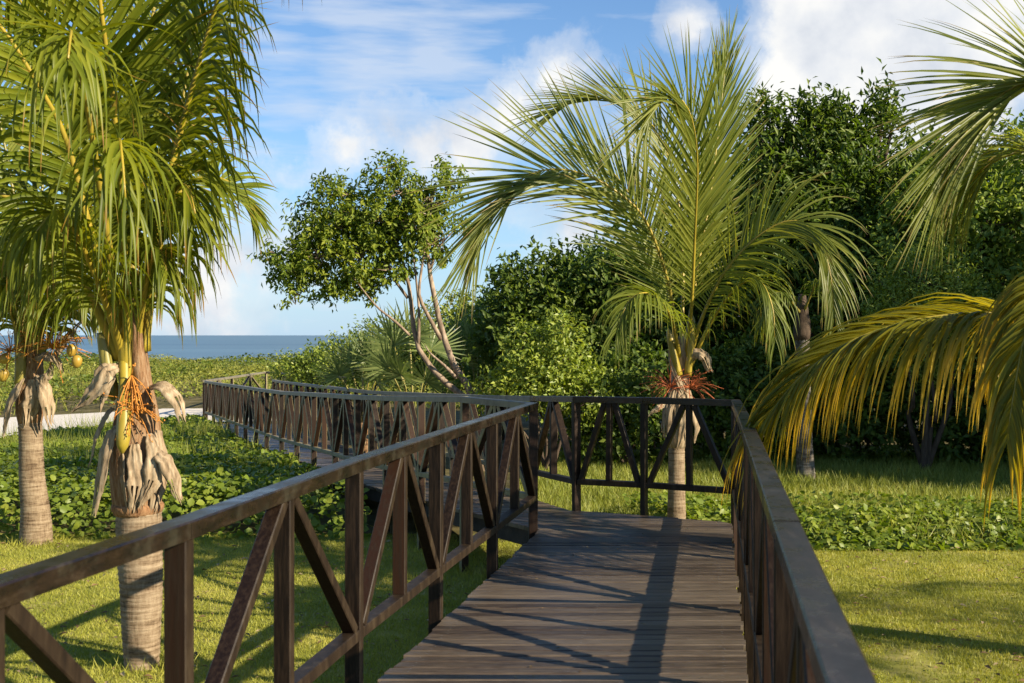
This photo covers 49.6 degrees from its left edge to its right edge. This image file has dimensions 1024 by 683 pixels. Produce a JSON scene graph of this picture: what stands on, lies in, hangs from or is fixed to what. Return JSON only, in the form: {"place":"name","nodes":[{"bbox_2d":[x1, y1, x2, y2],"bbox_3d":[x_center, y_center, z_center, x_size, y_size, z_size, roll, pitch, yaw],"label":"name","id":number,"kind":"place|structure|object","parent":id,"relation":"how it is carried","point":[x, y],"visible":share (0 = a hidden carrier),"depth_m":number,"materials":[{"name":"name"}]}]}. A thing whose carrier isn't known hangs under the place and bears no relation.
{"place":"outdoors","nodes":[
{"label":"outdoors","id":0,"kind":"place"},
{"bbox_2d":[0,408,321,510],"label":"ground cover plants","id":1,"kind":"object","parent":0,"point":[110,424],"depth_m":17.96,"materials":[{"name":"green plant"}]},
{"bbox_2d":[0,408,330,437],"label":"sand path","id":2,"kind":"structure","parent":0,"point":[162,413],"depth_m":27.21,"materials":[{"name":"beige sand"}]},
{"bbox_2d":[0,335,358,363],"bbox_3d":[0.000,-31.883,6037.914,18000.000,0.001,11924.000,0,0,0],"label":"sea","id":3,"kind":"structure","parent":0,"point":[217,346],"depth_m":348.16,"materials":[{"name":"liquid"}]},
{"bbox_2d":[0,364,1013,544],"bbox_3d":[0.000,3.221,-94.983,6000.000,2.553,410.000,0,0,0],"label":"ground","id":4,"kind":"structure","parent":0,"point":[190,402],"depth_m":18.77,"materials":[{"name":"green plant"}]},
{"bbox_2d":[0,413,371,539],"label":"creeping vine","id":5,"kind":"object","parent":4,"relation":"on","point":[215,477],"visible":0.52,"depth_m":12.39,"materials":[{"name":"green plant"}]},
{"bbox_2d":[0,346,541,414],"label":"beach scrub","id":6,"kind":"object","parent":4,"relation":"on","point":[248,360],"visible":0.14,"depth_m":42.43,"materials":[{"name":"green plant"}]},
{"bbox_2d":[266,339,372,392],"bbox_3d":[-5.195,0.917,30.543,3.105,2.055,1.816,0,0,0],"label":"shrub","id":7,"kind":"object","parent":4,"relation":"on","point":[295,366],"visible":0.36,"depth_m":30.24,"materials":[{"name":"green plant"}]},
{"bbox_2d":[312,328,407,452],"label":"fan palm","id":8,"kind":"object","parent":4,"relation":"on","point":[339,368],"visible":0.66,"depth_m":18.78,"materials":[{"name":"green plant"}]},
{"bbox_2d":[297,313,427,412],"bbox_3d":[-3.375,0.587,27.025,3.629,2.735,1.993,0,0,0],"label":"shrub","id":9,"kind":"object","parent":4,"relation":"on","point":[335,343],"visible":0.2,"depth_m":26.78,"materials":[{"name":"green plant"}]},
{"bbox_2d":[246,148,493,470],"bbox_3d":[-2.197,-0.500,16.967,3.830,5.024,1.305,0,0,0],"label":"leaning tree","id":10,"kind":"object","parent":4,"relation":"on","point":[348,221],"visible":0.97,"depth_m":16.86,"materials":[{"name":"green plant"}]},
{"bbox_2d":[355,295,465,461],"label":"fan palm","id":11,"kind":"object","parent":4,"relation":"on","point":[397,337],"visible":0.78,"depth_m":18.13,"materials":[{"name":"green plant"}]},
{"bbox_2d":[391,287,493,402],"bbox_3d":[-1.525,0.343,26.015,3.255,3.237,2.173,0,0,0],"label":"shrub","id":12,"kind":"object","parent":4,"relation":"on","point":[450,312],"visible":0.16,"depth_m":25.77,"materials":[{"name":"green plant"}]},
{"bbox_2d":[427,289,521,439],"bbox_3d":[-0.287,0.419,22.011,2.758,3.126,2.010,0,0,0],"label":"shrub","id":13,"kind":"object","parent":4,"relation":"on","point":[457,381],"visible":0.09,"depth_m":21.76,"materials":[{"name":"green plant"}]},
{"bbox_2d":[430,303,518,408],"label":"fan palm","id":14,"kind":"object","parent":4,"relation":"on","point":[468,330],"visible":0.43,"depth_m":20.22,"materials":[{"name":"green plant"}]},
{"bbox_2d":[217,423,747,682],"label":"boardwalk","id":15,"kind":"structure","parent":4,"relation":"on","point":[603,601],"depth_m":6.23,"materials":[{"name":"brown wood"}]},
{"bbox_2d":[0,381,538,682],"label":"boardwalk railing","id":16,"kind":"object","parent":15,"relation":"on","point":[285,518],"visible":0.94,"depth_m":4.88,"materials":[{"name":"brown wood"}]},
{"bbox_2d":[203,371,345,417],"bbox_3d":[-5.925,1.425,30.211,3.132,1.022,6.958,0,0,0],"label":"boardwalk railing","id":17,"kind":"object","parent":15,"relation":"attached to","point":[249,377],"visible":0.29,"depth_m":30.47,"materials":[{"name":"brown wood"}]},
{"bbox_2d":[272,379,876,682],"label":"boardwalk railing","id":18,"kind":"object","parent":15,"relation":"on","point":[797,628],"visible":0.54,"depth_m":4.97,"materials":[{"name":"brown wood"}]},
{"bbox_2d":[450,280,624,470],"bbox_3d":[0.377,0.537,16.633,2.644,2.964,1.498,0,0,0],"label":"shrub","id":19,"kind":"object","parent":4,"relation":"on","point":[538,375],"visible":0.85,"depth_m":16.42,"materials":[{"name":"green plant"}]},
{"bbox_2d":[452,229,710,447],"bbox_3d":[1.209,-0.055,20.118,4.830,4.159,3.170,0,0,0],"label":"dense tree","id":20,"kind":"object","parent":4,"relation":"on","point":[581,283],"visible":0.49,"depth_m":19.50,"materials":[{"name":"green plant"}]},
{"bbox_2d":[534,209,700,419],"bbox_3d":[2.305,-0.481,25.061,6.623,5.323,4.056,0,0,0],"label":"dense tree","id":21,"kind":"object","parent":4,"relation":"on","point":[602,247],"visible":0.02,"depth_m":24.66,"materials":[{"name":"green plant"}]},
{"bbox_2d":[541,329,714,466],"bbox_3d":[1.765,0.968,17.515,2.789,2.356,2.264,0,0,0],"label":"shrub","id":22,"kind":"object","parent":4,"relation":"on","point":[631,411],"visible":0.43,"depth_m":17.10,"materials":[{"name":"green plant"}]},
{"bbox_2d":[617,148,793,445],"bbox_3d":[3.568,-0.826,21.023,5.057,5.643,3.581,0,0,0],"label":"dark tree","id":23,"kind":"object","parent":4,"relation":"on","point":[734,328],"visible":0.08,"depth_m":20.20,"materials":[{"name":"green plant"}]},
{"bbox_2d":[659,324,835,460],"bbox_3d":[3.820,0.900,18.064,2.806,2.393,2.397,0,0,0],"label":"shrub","id":24,"kind":"object","parent":4,"relation":"on","point":[732,385],"visible":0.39,"depth_m":17.58,"materials":[{"name":"green plant"}]},
{"bbox_2d":[519,448,1023,535],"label":"tall grass","id":25,"kind":"structure","parent":4,"relation":"on","point":[889,476],"depth_m":15.09,"materials":[{"name":"green plant"}]},
{"bbox_2d":[749,276,850,479],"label":"coconut palm","id":26,"kind":"object","parent":4,"relation":"on","point":[802,334],"visible":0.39,"depth_m":15.50,"materials":[{"name":"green plant"}]},
{"bbox_2d":[698,128,937,432],"bbox_3d":[6.357,-1.343,24.083,6.370,7.106,4.470,0,0,0],"label":"dense tree","id":27,"kind":"object","parent":4,"relation":"on","point":[763,188],"depth_m":23.39,"materials":[{"name":"green plant"}]},
{"bbox_2d":[697,57,948,456],"bbox_3d":[5.342,-1.431,18.748,4.292,6.903,3.530,0,0,0],"label":"tall tree","id":28,"kind":"object","parent":4,"relation":"on","point":[863,182],"visible":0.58,"depth_m":18.59,"materials":[{"name":"green plant"}]},
{"bbox_2d":[622,482,1023,552],"bbox_3d":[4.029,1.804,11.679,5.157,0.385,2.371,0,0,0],"label":"ground cover plants","id":29,"kind":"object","parent":4,"relation":"on","point":[961,534],"depth_m":11.20,"materials":[{"name":"green plant"}]},
{"bbox_2d":[779,301,974,467],"bbox_3d":[5.774,0.758,17.946,3.088,2.913,2.237,0,0,0],"label":"shrub","id":30,"kind":"object","parent":4,"relation":"on","point":[869,433],"visible":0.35,"depth_m":17.50,"materials":[{"name":"green plant"}]},
{"bbox_2d":[841,234,1006,472],"bbox_3d":[6.223,0.208,16.395,2.642,3.623,1.897,0,0,0],"label":"feathery tree","id":31,"kind":"object","parent":4,"relation":"on","point":[925,454],"visible":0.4,"depth_m":16.28,"materials":[{"name":"plant"}]},
{"bbox_2d":[848,107,1023,460],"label":"spreading tree","id":32,"kind":"object","parent":4,"relation":"on","point":[1007,261],"visible":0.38,"depth_m":17.16,"materials":[{"name":"green plant"}]},
{"bbox_2d":[859,118,1023,400],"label":"dense tree","id":33,"kind":"object","parent":4,"relation":"on","point":[929,143],"visible":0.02,"depth_m":22.41,"materials":[{"name":"green plant"}]},
{"bbox_2d":[887,338,1022,466],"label":"shrub","id":34,"kind":"object","parent":4,"relation":"on","point":[958,434],"visible":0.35,"depth_m":17.12,"materials":[{"name":"green plant"}]},
{"bbox_2d":[0,531,1023,682],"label":"lawn","id":35,"kind":"structure","parent":0,"point":[904,666],"depth_m":8.05,"materials":[{"name":"plant"}]},
{"bbox_2d":[0,34,139,545],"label":"coconut palm","id":36,"kind":"object","parent":35,"relation":"on","point":[31,395],"visible":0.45,"depth_m":10.77,"materials":[{"name":"green plant"}]},
{"bbox_2d":[0,0,302,671],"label":"coconut palm","id":37,"kind":"object","parent":35,"relation":"on","point":[115,163],"visible":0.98,"depth_m":6.40,"materials":[{"name":"green plant"}]},
{"bbox_2d":[2,513,1023,682],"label":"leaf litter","id":38,"kind":"object","parent":35,"relation":"on","point":[366,641],"visible":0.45,"depth_m":7.84,"materials":[{"name":"brown plant"}]},
{"bbox_2d":[406,5,882,518],"bbox_3d":[1.428,-0.758,10.630,3.978,5.653,3.037,0,0,24],"label":"coconut palm","id":39,"kind":"object","parent":35,"relation":"on","point":[705,201],"visible":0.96,"depth_m":10.43,"materials":[{"name":"green plant"}]},
{"bbox_2d":[716,0,1023,521],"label":"coconut palm","id":40,"kind":"object","parent":35,"relation":"on","point":[1000,333],"visible":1,"depth_m":6.34,"materials":[{"name":"green plant"}]},
{"bbox_2d":[0,0,1023,334],"label":"sky","id":41,"kind":"structure","parent":0,"point":[346,79],"materials":[{"name":"blue"}]}
]}

